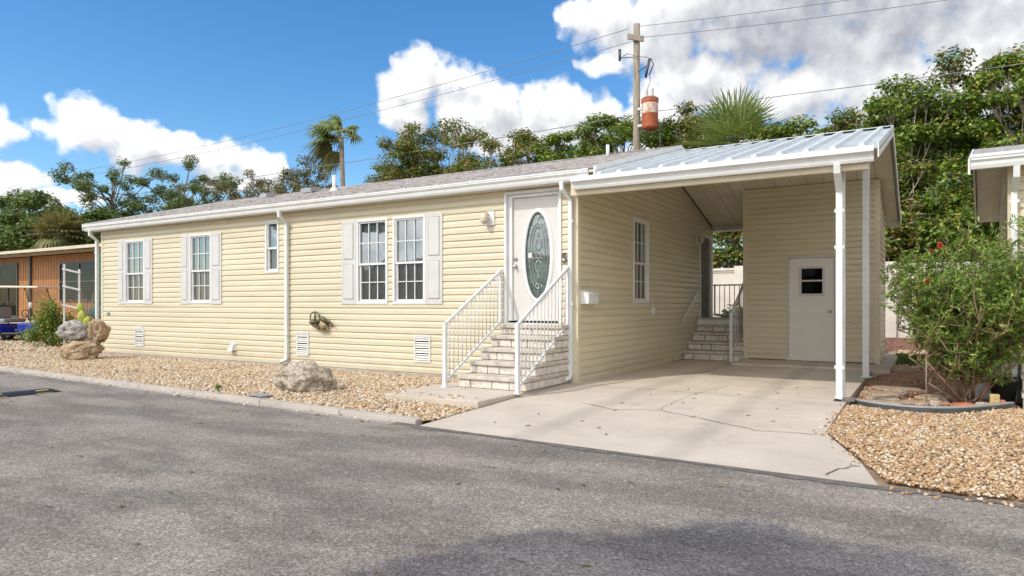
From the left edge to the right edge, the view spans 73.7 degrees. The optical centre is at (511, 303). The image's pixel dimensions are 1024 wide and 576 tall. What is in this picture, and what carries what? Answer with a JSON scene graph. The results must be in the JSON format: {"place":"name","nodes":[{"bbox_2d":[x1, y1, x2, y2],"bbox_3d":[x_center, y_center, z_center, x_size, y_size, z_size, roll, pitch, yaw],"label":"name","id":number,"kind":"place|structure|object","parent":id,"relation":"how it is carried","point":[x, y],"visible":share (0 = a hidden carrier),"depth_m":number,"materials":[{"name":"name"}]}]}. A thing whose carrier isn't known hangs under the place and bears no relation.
{"place":"outdoors","nodes":[
{"label":"outdoors","id":0,"kind":"place"},
{"bbox_2d":[0,337,69,352],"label":"gravel","id":1,"kind":"structure","parent":0,"point":[10,345],"depth_m":19.97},
{"bbox_2d":[69,286,100,319],"bbox_3d":[-12.543,0.076,20.123,1.125,1.532,0.779,0,0,-11],"label":"dry shrub","id":2,"kind":"object","parent":1,"relation":"on","point":[87,312],"visible":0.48,"depth_m":20.09,"materials":[{"name":"grey plant"}]},
{"bbox_2d":[0,243,100,322],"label":"orange house","id":3,"kind":"structure","parent":0,"point":[41,268],"depth_m":28.56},
{"bbox_2d":[0,263,18,316],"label":"window","id":4,"kind":"structure","parent":3,"relation":"in","point":[9,273],"depth_m":30.28,"materials":[{"name":"glass"}]},
{"bbox_2d":[59,260,94,301],"bbox_3d":[-17.290,-0.900,27.275,3.000,1.600,0.060,0,0,31],"label":"window","id":5,"kind":"structure","parent":3,"relation":"in","point":[87,268],"depth_m":27.34,"materials":[{"name":"glass"}]},
{"bbox_2d":[1,335,683,421],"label":"yard soil","id":6,"kind":"structure","parent":0,"point":[297,396],"depth_m":9.58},
{"bbox_2d":[0,187,59,253],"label":"dense tree","id":7,"kind":"object","parent":6,"relation":"on","point":[3,200],"visible":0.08,"depth_m":47.10,"materials":[{"name":"green plant"}]},
{"bbox_2d":[0,286,60,340],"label":"golf cart","id":8,"kind":"object","parent":6,"relation":"on","point":[8,325],"visible":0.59,"depth_m":23.41,"materials":[{"name":"blue paint"}]},
{"bbox_2d":[0,194,76,252],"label":"dense tree","id":9,"kind":"object","parent":6,"relation":"on","point":[8,207],"visible":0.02,"depth_m":55.58,"materials":[{"name":"green plant"}]},
{"bbox_2d":[13,293,76,346],"bbox_3d":[-13.677,0.476,20.546,1.840,1.644,1.814,0,0,9],"label":"leafy bush","id":10,"kind":"object","parent":6,"relation":"on","point":[47,323],"visible":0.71,"depth_m":20.22,"materials":[{"name":"green plant"}]},
{"bbox_2d":[0,188,100,255],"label":"dense tree","id":11,"kind":"object","parent":6,"relation":"on","point":[11,239],"visible":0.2,"depth_m":43.32,"materials":[{"name":"green plant"}]},
{"bbox_2d":[21,208,94,252],"bbox_3d":[-26.259,-2.125,39.826,4.028,7.050,3.968,0,0,-16],"label":"fan palm","id":12,"kind":"object","parent":6,"relation":"on","point":[53,223],"visible":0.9,"depth_m":39.15,"materials":[{"name":"green plant"}]},
{"bbox_2d":[62,264,80,344],"bbox_3d":[-12.910,0.055,20.022,0.492,2.450,0.068,0,0,-11],"label":"trellis","id":13,"kind":"object","parent":6,"relation":"on","point":[64,286],"visible":0.73,"depth_m":20.00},
{"bbox_2d":[59,338,104,359],"bbox_3d":[-9.721,1.026,15.401,0.871,0.629,0.737,0,0,-7],"label":"boulder","id":14,"kind":"object","parent":6,"relation":"on","point":[82,349],"visible":0.83,"depth_m":15.16,"materials":[{"name":"stone"}]},
{"bbox_2d":[55,319,87,339],"bbox_3d":[-9.848,0.582,15.346,0.683,0.473,0.505,0,0,-9],"label":"boulder","id":15,"kind":"object","parent":14,"relation":"on","point":[72,330],"visible":0.98,"depth_m":15.19,"materials":[{"name":"grey stone"}]},
{"bbox_2d":[85,318,110,342],"bbox_3d":[-9.392,0.599,15.476,0.486,0.582,0.440,0,0,-6],"label":"boulder","id":16,"kind":"object","parent":14,"relation":"on","point":[98,330],"visible":0.99,"depth_m":15.33,"materials":[{"name":"stone"}]},
{"bbox_2d":[53,206,129,248],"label":"dense tree","id":17,"kind":"object","parent":6,"relation":"on","point":[95,215],"visible":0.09,"depth_m":40.88,"materials":[{"name":"green plant"}]},
{"bbox_2d":[89,251,100,318],"bbox_3d":[-13.245,-0.200,21.990,0.680,3.000,0.663,0,0,31],"label":"closed umbrella","id":18,"kind":"object","parent":6,"relation":"on","point":[99,291],"visible":0.16,"depth_m":21.85,"materials":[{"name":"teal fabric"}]},
{"bbox_2d":[42,156,163,233],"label":"sparse tree","id":19,"kind":"object","parent":6,"relation":"on","point":[82,185],"visible":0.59,"depth_m":43.78,"materials":[{"name":"green plant"}]},
{"bbox_2d":[117,154,237,214],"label":"sparse tree","id":20,"kind":"object","parent":6,"relation":"on","point":[143,181],"visible":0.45,"depth_m":44.05,"materials":[{"name":"green plant"}]},
{"bbox_2d":[158,171,245,210],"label":"sparse tree","id":21,"kind":"object","parent":6,"relation":"on","point":[182,200],"visible":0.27,"depth_m":42.54,"materials":[{"name":"green plant"}]},
{"bbox_2d":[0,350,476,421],"bbox_3d":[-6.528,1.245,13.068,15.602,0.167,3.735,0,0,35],"label":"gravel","id":22,"kind":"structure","parent":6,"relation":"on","point":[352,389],"depth_m":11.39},
{"bbox_2d":[77,302,90,324],"bbox_3d":[-11.274,0.607,17.986,0.523,1.309,0.128,0,0,31],"label":"cactus","id":23,"kind":"object","parent":22,"relation":"on","point":[82,317],"visible":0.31,"depth_m":18.04,"materials":[{"name":"green plant"}]},
{"bbox_2d":[247,393,273,396],"bbox_3d":[-3.415,1.235,9.275,0.340,0.020,0.180,0,0,35],"label":"utility cover","id":24,"kind":"object","parent":22,"relation":"on","point":[260,394],"visible":1,"depth_m":9.24,"materials":[{"name":"grey plastic"}]},
{"bbox_2d":[201,168,305,200],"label":"sparse tree","id":25,"kind":"object","parent":6,"relation":"on","point":[261,185],"visible":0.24,"depth_m":41.04,"materials":[{"name":"green plant"}]},
{"bbox_2d":[259,155,337,195],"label":"sparse tree","id":26,"kind":"object","parent":6,"relation":"on","point":[296,183],"visible":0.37,"depth_m":40.07,"materials":[{"name":"green plant"}]},
{"bbox_2d":[273,360,336,392],"bbox_3d":[-3.023,1.076,9.958,0.938,0.508,0.590,0,0,6],"label":"boulder","id":27,"kind":"object","parent":6,"relation":"on","point":[303,375],"visible":0.85,"depth_m":9.77,"materials":[{"name":"stone"}]},
{"bbox_2d":[301,115,362,186],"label":"windblown palm","id":28,"kind":"object","parent":6,"relation":"on","point":[324,152],"visible":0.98,"depth_m":40.23,"materials":[{"name":"green plant"}]},
{"bbox_2d":[82,145,712,382],"bbox_3d":[-2.720,-0.970,17.046,14.127,4.580,8.152,0,0,31],"label":"mobile home","id":29,"kind":"object","parent":6,"relation":"on","point":[388,276],"visible":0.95,"depth_m":12.80,"materials":[{"name":"beige plastic"}]},
{"bbox_2d":[124,239,143,303],"bbox_3d":[-9.069,-0.777,16.516,0.840,1.535,0.142,0,0,31],"label":"window","id":30,"kind":"structure","parent":29,"relation":"in","point":[136,258],"depth_m":16.60,"materials":[{"name":"white paint"}]},
{"bbox_2d":[189,233,210,303],"bbox_3d":[-6.880,-0.782,15.188,0.780,1.545,0.142,0,0,31],"label":"window","id":31,"kind":"structure","parent":29,"relation":"in","point":[199,244],"depth_m":15.27,"materials":[{"name":"white paint"}]},
{"bbox_2d":[265,220,279,272],"bbox_3d":[-4.864,-1.170,13.951,0.410,1.070,0.119,0,0,31],"label":"window","id":32,"kind":"structure","parent":29,"relation":"in","point":[272,257],"depth_m":14.00,"materials":[{"name":"white paint"}]},
{"bbox_2d":[309,311,332,329],"bbox_3d":[-3.660,0.319,13.085,0.628,0.357,0.195,0,0,31],"label":"wall ornament","id":33,"kind":"object","parent":29,"relation":"attached to","point":[324,323],"depth_m":13.06,"materials":[{"name":"green metal"}]},
{"bbox_2d":[356,217,387,303],"bbox_3d":[-2.540,-0.780,12.543,0.765,1.560,0.124,0,0,31],"label":"window","id":34,"kind":"structure","parent":29,"relation":"in","point":[371,274],"depth_m":12.60,"materials":[{"name":"white paint"}]},
{"bbox_2d":[392,214,424,303],"bbox_3d":[-1.792,-0.780,12.090,0.745,1.560,0.124,0,0,31],"label":"window","id":35,"kind":"structure","parent":29,"relation":"in","point":[408,232],"depth_m":12.15,"materials":[{"name":"white paint"}]},
{"bbox_2d":[513,195,557,320],"bbox_3d":[0.367,-0.715,10.800,0.815,1.960,0.129,0,0,31],"label":"door","id":36,"kind":"structure","parent":29,"relation":"in","point":[535,219],"depth_m":10.84,"materials":[{"name":"paint"}]},
{"bbox_2d":[581,290,598,303],"bbox_3d":[1.202,-0.110,10.532,0.152,0.219,0.372,0,0,31],"label":"mailbox","id":37,"kind":"object","parent":29,"relation":"attached to","point":[589,296],"visible":1,"depth_m":10.41,"materials":[{"name":"white paint"}]},
{"bbox_2d":[633,217,648,302],"bbox_3d":[2.367,-0.795,12.650,0.084,1.550,0.790,0,0,31],"label":"window","id":38,"kind":"structure","parent":29,"relation":"in","point":[636,300],"depth_m":12.74,"materials":[{"name":"white paint"}]},
{"bbox_2d":[682,290,698,322],"bbox_3d":[3.941,0.035,15.128,0.070,0.729,1.220,0,0,31],"label":"handrail","id":39,"kind":"object","parent":29,"relation":"attached to","point":[690,305],"visible":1,"depth_m":15.07,"materials":[{"name":"metal"}]},
{"bbox_2d":[363,120,450,182],"bbox_3d":[-5.343,-3.831,33.791,5.493,10.477,3.886,0,0,31],"label":"broadleaf tree","id":40,"kind":"object","parent":6,"relation":"on","point":[400,144],"visible":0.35,"depth_m":33.10,"materials":[{"name":"green plant"}]},
{"bbox_2d":[392,116,487,178],"bbox_3d":[-3.155,-3.900,33.474,6.082,10.613,4.488,0,0,31],"label":"broadleaf tree","id":41,"kind":"object","parent":6,"relation":"on","point":[445,139],"visible":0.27,"depth_m":32.78,"materials":[{"name":"green plant"}]},
{"bbox_2d":[442,130,507,173],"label":"broadleaf tree","id":42,"kind":"object","parent":6,"relation":"on","point":[492,144],"visible":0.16,"depth_m":31.88,"materials":[{"name":"green plant"}]},
{"bbox_2d":[493,127,556,166],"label":"broadleaf tree","id":43,"kind":"object","parent":6,"relation":"on","point":[524,142],"visible":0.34,"depth_m":30.71,"materials":[{"name":"green plant"}]},
{"bbox_2d":[527,127,590,162],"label":"broadleaf tree","id":44,"kind":"object","parent":6,"relation":"on","point":[556,139],"visible":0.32,"depth_m":29.44,"materials":[{"name":"green plant"}]},
{"bbox_2d":[556,111,683,159],"bbox_3d":[4.644,-3.351,29.063,5.747,9.513,4.283,0,0,31],"label":"broadleaf tree","id":45,"kind":"object","parent":6,"relation":"on","point":[613,141],"visible":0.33,"depth_m":28.35,"materials":[{"name":"green plant"}]},
{"bbox_2d":[618,23,660,150],"bbox_3d":[4.913,-4.825,26.483,1.746,12.250,0.718,0,0,31],"label":"utility pole","id":46,"kind":"object","parent":6,"relation":"on","point":[649,110],"visible":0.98,"depth_m":26.58,"materials":[{"name":"brown wood"}]},
{"bbox_2d":[5,28,628,181],"bbox_3d":[-27.260,-10.223,46.169,74.552,1.776,0.022,0,0,31],"label":"power line","id":47,"kind":"object","parent":46,"relation":"attached to","point":[369,104],"visible":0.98,"depth_m":33.23,"materials":[{"name":"metal"}]},
{"bbox_2d":[4,115,633,210],"bbox_3d":[-27.179,-7.561,46.062,74.801,0.908,0.029,0,0,31],"label":"power line","id":48,"kind":"object","parent":46,"relation":"attached to","point":[386,156],"visible":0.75,"depth_m":32.41,"materials":[{"name":"metal"}]},
{"bbox_2d":[5,40,635,187],"bbox_3d":[-27.093,-9.662,46.010,75.002,1.498,0.022,0,0,31],"label":"power line","id":49,"kind":"object","parent":46,"relation":"attached to","point":[376,111],"visible":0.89,"depth_m":33.00,"materials":[{"name":"metal"}]},
{"bbox_2d":[644,0,846,25],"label":"power line","id":50,"kind":"object","parent":46,"relation":"attached to","point":[748,13],"visible":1,"depth_m":24.41,"materials":[{"name":"metal"}]},
{"bbox_2d":[648,0,945,36],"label":"power line","id":51,"kind":"object","parent":46,"relation":"attached to","point":[801,19],"visible":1,"depth_m":23.40,"materials":[{"name":"metal"}]},
{"bbox_2d":[636,63,1023,113],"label":"power line","id":52,"kind":"object","parent":46,"relation":"attached to","point":[855,86],"visible":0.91,"depth_m":22.46,"materials":[{"name":"metal"}]},
{"bbox_2d":[659,98,726,148],"bbox_3d":[7.445,-3.492,28.005,4.292,9.796,3.753,0,0,31],"label":"broadleaf tree","id":53,"kind":"object","parent":6,"relation":"on","point":[685,133],"visible":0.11,"depth_m":27.42,"materials":[{"name":"green plant"}]},
{"bbox_2d":[674,82,796,267],"bbox_3d":[8.053,-3.298,25.007,4.646,9.397,4.688,0,0,-37],"label":"fan palm","id":54,"kind":"object","parent":6,"relation":"on","point":[732,123],"visible":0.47,"depth_m":24.21,"materials":[{"name":"green plant"}]},
{"bbox_2d":[385,381,568,408],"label":"path","id":55,"kind":"structure","parent":0,"point":[486,397],"depth_m":8.96,"materials":[{"name":"concrete"}]},
{"bbox_2d":[440,269,501,387],"bbox_3d":[-0.577,0.311,10.347,0.100,1.754,1.557,0,0,31],"label":"stair railing","id":56,"kind":"object","parent":55,"relation":"on","point":[445,378],"visible":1,"depth_m":10.24,"materials":[{"name":"white metal"}]},
{"bbox_2d":[457,324,569,391],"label":"front steps","id":57,"kind":"structure","parent":55,"relation":"on","point":[493,367],"depth_m":9.92,"materials":[{"name":"concrete"}]},
{"bbox_2d":[513,266,568,394],"bbox_3d":[0.450,0.309,9.677,0.100,1.774,1.557,0,0,31],"label":"stair railing","id":58,"kind":"object","parent":57,"relation":"on","point":[518,383],"visible":1,"depth_m":9.60,"materials":[{"name":"white metal"}]},
{"bbox_2d":[0,371,1023,575],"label":"road","id":59,"kind":"structure","parent":0,"point":[310,494],"depth_m":4.41,"materials":[{"name":"asphalt"}]},
{"bbox_2d":[0,388,61,397],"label":"speed bump","id":60,"kind":"object","parent":59,"relation":"on","point":[24,392],"visible":1,"depth_m":9.92,"materials":[{"name":"black rubber"}]},
{"bbox_2d":[0,370,404,425],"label":"gutter strip","id":61,"kind":"object","parent":59,"relation":"on","point":[313,412],"visible":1,"depth_m":9.29,"materials":[{"name":"concrete"}]},
{"bbox_2d":[14,387,779,573],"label":"fallen leaves","id":62,"kind":"object","parent":59,"relation":"on","point":[378,571],"visible":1,"depth_m":4.56,"materials":[{"name":"brown plant"}]},
{"bbox_2d":[391,422,1023,507],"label":"road edge","id":63,"kind":"object","parent":59,"relation":"on","point":[816,479],"visible":1,"depth_m":5.41,"materials":[{"name":"concrete"}]},
{"bbox_2d":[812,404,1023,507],"bbox_3d":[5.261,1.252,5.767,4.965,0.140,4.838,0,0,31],"label":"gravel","id":64,"kind":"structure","parent":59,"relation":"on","point":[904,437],"depth_m":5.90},
{"bbox_2d":[0,0,1023,267],"label":"sky","id":65,"kind":"structure","parent":0,"point":[88,84],"materials":[{"name":"blue"}]},
{"bbox_2d":[420,362,877,484],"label":"driveway","id":66,"kind":"structure","parent":0,"point":[751,426],"depth_m":7.59,"materials":[{"name":"concrete"}]},
{"bbox_2d":[570,125,900,401],"bbox_3d":[4.700,-0.899,12.545,4.043,4.245,8.430,0,0,31],"label":"carport","id":67,"kind":"object","parent":66,"relation":"on","point":[713,182],"visible":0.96,"depth_m":9.75,"materials":[{"name":"metal"}]},
{"bbox_2d":[422,353,887,424],"bbox_3d":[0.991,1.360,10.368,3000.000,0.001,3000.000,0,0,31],"label":"ground","id":68,"kind":"structure","parent":0,"point":[425,422],"depth_m":7.90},
{"bbox_2d":[0,366,421,424],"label":"kerb","id":69,"kind":"structure","parent":68,"relation":"on","point":[356,413],"depth_m":9.22,"materials":[{"name":"concrete"}]},
{"bbox_2d":[713,231,742,268],"bbox_3d":[7.838,-1.286,23.205,2.486,5.395,3.100,0,0,-29],"label":"tall shrub","id":70,"kind":"object","parent":68,"relation":"on","point":[721,256],"visible":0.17,"depth_m":23.02,"materials":[{"name":"green plant"}]},
{"bbox_2d":[716,303,742,316],"bbox_3d":[6.237,0.648,18.523,1.346,1.430,1.720,0,0,-40],"label":"ground plant","id":71,"kind":"object","parent":68,"relation":"on","point":[726,312],"visible":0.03,"depth_m":18.39,"materials":[{"name":"green plant"}]},
{"bbox_2d":[744,114,827,141],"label":"broadleaf tree","id":72,"kind":"object","parent":68,"relation":"on","point":[790,129],"visible":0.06,"depth_m":23.30,"materials":[{"name":"green plant"}]},
{"bbox_2d":[713,261,999,337],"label":"perimeter wall","id":73,"kind":"structure","parent":68,"relation":"on","point":[734,275],"depth_m":21.67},
{"bbox_2d":[806,90,932,243],"bbox_3d":[12.345,-3.084,24.553,5.575,8.994,3.834,0,0,31],"label":"broadleaf tree","id":74,"kind":"object","parent":68,"relation":"on","point":[839,122],"visible":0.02,"depth_m":24.33,"materials":[{"name":"green plant"}]},
{"bbox_2d":[675,356,897,376],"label":"slab","id":75,"kind":"structure","parent":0,"point":[887,364],"depth_m":13.37,"materials":[{"name":"concrete"}]},
{"bbox_2d":[683,324,743,360],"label":"side steps","id":76,"kind":"structure","parent":75,"relation":"on","point":[709,342],"depth_m":14.84,"materials":[{"name":"concrete"}]},
{"bbox_2d":[696,317,742,323],"bbox_3d":[5.073,0.388,15.898,1.179,0.135,1.350,0,0,31],"label":"landing","id":77,"kind":"object","parent":76,"relation":"on","point":[715,320],"visible":0.55,"depth_m":15.46,"materials":[{"name":"white paint"}]},
{"bbox_2d":[713,284,742,315],"bbox_3d":[5.421,-0.100,16.453,1.140,0.755,0.035,0,0,31],"label":"deck railing","id":78,"kind":"object","parent":77,"relation":"on","point":[724,285],"visible":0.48,"depth_m":16.60,"materials":[{"name":"white metal"}]},
{"bbox_2d":[728,283,742,361],"bbox_3d":[4.859,0.343,14.698,0.100,1.714,1.277,0,0,31],"label":"stair railing","id":79,"kind":"object","parent":76,"relation":"on","point":[731,349],"visible":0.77,"depth_m":14.44,"materials":[{"name":"white metal"}]},
{"bbox_2d":[743,179,884,363],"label":"storage shed","id":80,"kind":"structure","parent":75,"relation":"on","point":[789,274],"depth_m":13.92,"materials":[{"name":"beige plastic"}]},
{"bbox_2d":[789,257,833,361],"bbox_3d":[6.061,0.109,13.840,0.845,2.088,0.104,0,0,31],"label":"door","id":81,"kind":"structure","parent":80,"relation":"in","point":[811,280],"depth_m":13.85,"materials":[{"name":"beige paint"}]},
{"bbox_2d":[894,353,938,366],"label":"grass","id":82,"kind":"structure","parent":0,"point":[904,359],"depth_m":15.26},
{"bbox_2d":[829,351,1023,503],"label":"side yard soil","id":83,"kind":"structure","parent":0,"point":[879,480],"depth_m":4.97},
{"bbox_2d":[871,400,904,404],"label":"flagstone","id":84,"kind":"object","parent":83,"relation":"on","point":[892,402],"visible":0.31,"depth_m":8.59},
{"bbox_2d":[866,381,919,386],"bbox_3d":[5.913,1.268,10.593,0.726,0.073,0.631,0,0,31],"label":"flagstone","id":85,"kind":"object","parent":83,"relation":"on","point":[890,383],"visible":0.48,"depth_m":10.58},
{"bbox_2d":[877,377,922,382],"bbox_3d":[6.312,1.266,11.129,0.649,0.079,0.641,0,0,31],"label":"flagstone","id":86,"kind":"object","parent":83,"relation":"on","point":[898,379],"visible":0.53,"depth_m":11.09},
{"bbox_2d":[877,374,928,380],"bbox_3d":[6.737,1.269,11.747,0.676,0.072,0.708,0,0,-30],"label":"flagstone","id":87,"kind":"object","parent":83,"relation":"on","point":[903,376],"visible":0.51,"depth_m":11.77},
{"bbox_2d":[892,367,918,370],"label":"flagstone","id":88,"kind":"object","parent":83,"relation":"on","point":[903,369],"visible":0.3,"depth_m":12.80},
{"bbox_2d":[885,337,926,352],"bbox_3d":[12.730,1.140,17.954,7.000,0.420,0.750,0,0,31],"label":"brick planter","id":89,"kind":"object","parent":83,"relation":"on","point":[893,344],"depth_m":18.80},
{"bbox_2d":[891,370,930,375],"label":"flagstone","id":90,"kind":"object","parent":83,"relation":"on","point":[910,372],"visible":0.34,"depth_m":12.30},
{"bbox_2d":[900,400,927,405],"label":"flagstone","id":91,"kind":"object","parent":83,"relation":"on","point":[923,403],"visible":0.31,"depth_m":8.55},
{"bbox_2d":[840,73,994,261],"bbox_3d":[12.946,-3.130,22.535,5.077,9.077,4.196,0,0,31],"label":"broadleaf tree","id":92,"kind":"object","parent":83,"relation":"on","point":[920,136],"visible":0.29,"depth_m":21.91,"materials":[{"name":"green plant"}]},
{"bbox_2d":[891,350,967,382],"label":"gravel","id":93,"kind":"structure","parent":83,"relation":"on","point":[906,365],"depth_m":14.05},
{"bbox_2d":[885,157,979,263],"bbox_3d":[12.006,-1.513,20.801,3.838,5.837,2.554,0,0,9],"label":"tall shrub","id":94,"kind":"object","parent":83,"relation":"on","point":[898,240],"visible":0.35,"depth_m":20.48,"materials":[{"name":"green plant"}]},
{"bbox_2d":[850,398,1014,416],"bbox_3d":[5.037,1.228,8.033,1.847,0.125,0.614,0,0,10],"label":"garden edging","id":95,"kind":"object","parent":83,"relation":"on","point":[941,409],"visible":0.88,"depth_m":7.88,"materials":[{"name":"concrete"}]},
{"bbox_2d":[857,382,1019,408],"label":"leaf litter","id":96,"kind":"object","parent":83,"relation":"on","point":[870,387],"visible":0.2,"depth_m":9.31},
{"bbox_2d":[865,395,899,400],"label":"flagstone","id":97,"kind":"object","parent":96,"relation":"on","point":[879,397],"visible":0.55,"depth_m":8.99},
{"bbox_2d":[861,391,908,397],"bbox_3d":[5.195,1.271,9.522,0.589,0.069,0.430,0,0,31],"label":"flagstone","id":98,"kind":"object","parent":96,"relation":"on","point":[893,394],"visible":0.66,"depth_m":9.43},
{"bbox_2d":[874,385,922,392],"bbox_3d":[5.650,1.266,9.997,0.624,0.078,0.595,0,0,31],"label":"flagstone","id":99,"kind":"object","parent":96,"relation":"on","point":[899,389],"visible":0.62,"depth_m":9.91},
{"bbox_2d":[914,394,953,400],"bbox_3d":[5.665,1.270,9.130,0.500,0.070,0.451,0,0,31],"label":"flagstone","id":100,"kind":"object","parent":96,"relation":"on","point":[936,397],"visible":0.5,"depth_m":9.07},
{"bbox_2d":[923,390,959,394],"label":"flagstone","id":101,"kind":"object","parent":96,"relation":"on","point":[936,392],"visible":0.22,"depth_m":9.57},
{"bbox_2d":[878,211,1023,403],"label":"bottlebrush shrub","id":102,"kind":"object","parent":96,"relation":"on","point":[963,321],"visible":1,"depth_m":8.27,"materials":[{"name":"green plant"}]},
{"bbox_2d":[969,360,1010,399],"bbox_3d":[6.396,1.010,9.135,0.660,0.500,0.660,0,0,31],"label":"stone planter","id":103,"kind":"object","parent":96,"relation":"on","point":[980,387],"visible":0.08,"depth_m":9.01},
{"bbox_2d":[989,394,999,403],"bbox_3d":[5.784,1.165,8.185,0.100,0.170,0.080,0,0,31],"label":"brick","id":104,"kind":"object","parent":96,"relation":"on","point":[994,398],"visible":0.56,"depth_m":8.15,"materials":[{"name":"ceramic"}]},
{"bbox_2d":[988,376,1019,404],"bbox_3d":[6.170,1.090,8.570,0.330,0.340,0.330,0,0,31],"label":"plant pot","id":105,"kind":"object","parent":96,"relation":"on","point":[1006,393],"visible":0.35,"depth_m":8.46,"materials":[{"name":"black plastic"}]},
{"bbox_2d":[922,380,968,385],"bbox_3d":[6.883,1.269,10.758,0.650,0.072,0.665,0,0,-26],"label":"flagstone","id":106,"kind":"object","parent":83,"relation":"on","point":[952,383],"visible":0.23,"depth_m":10.69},
{"bbox_2d":[925,385,967,390],"bbox_3d":[6.493,1.269,10.135,0.616,0.071,0.550,0,0,31],"label":"flagstone","id":107,"kind":"object","parent":83,"relation":"on","point":[943,388],"visible":0.15,"depth_m":10.09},
{"bbox_2d":[905,153,1004,262],"bbox_3d":[13.309,-1.510,19.834,3.419,5.838,2.593,0,0,31],"label":"tall shrub","id":108,"kind":"object","parent":83,"relation":"on","point":[966,211],"visible":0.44,"depth_m":19.64,"materials":[{"name":"green plant"}]},
{"bbox_2d":[893,44,1023,257],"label":"broadleaf tree","id":109,"kind":"object","parent":83,"relation":"on","point":[951,67],"visible":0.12,"depth_m":22.61,"materials":[{"name":"green plant"}]},
{"bbox_2d":[941,46,1023,254],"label":"broadleaf tree","id":110,"kind":"object","parent":83,"relation":"on","point":[985,128],"visible":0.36,"depth_m":20.89,"materials":[{"name":"green plant"}]},
{"bbox_2d":[968,144,1023,402],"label":"neighbour house","id":111,"kind":"structure","parent":83,"relation":"on","point":[998,174],"depth_m":8.86,"materials":[{"name":"beige plastic"}]},
{"bbox_2d":[1003,42,1023,144],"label":"broadleaf tree","id":112,"kind":"object","parent":83,"relation":"on","point":[1018,51],"visible":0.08,"depth_m":22.09,"materials":[{"name":"green plant"}]},
{"bbox_2d":[1019,364,1023,408],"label":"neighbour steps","id":113,"kind":"structure","parent":83,"relation":"on","point":[1021,375],"depth_m":8.43,"materials":[{"name":"concrete"}]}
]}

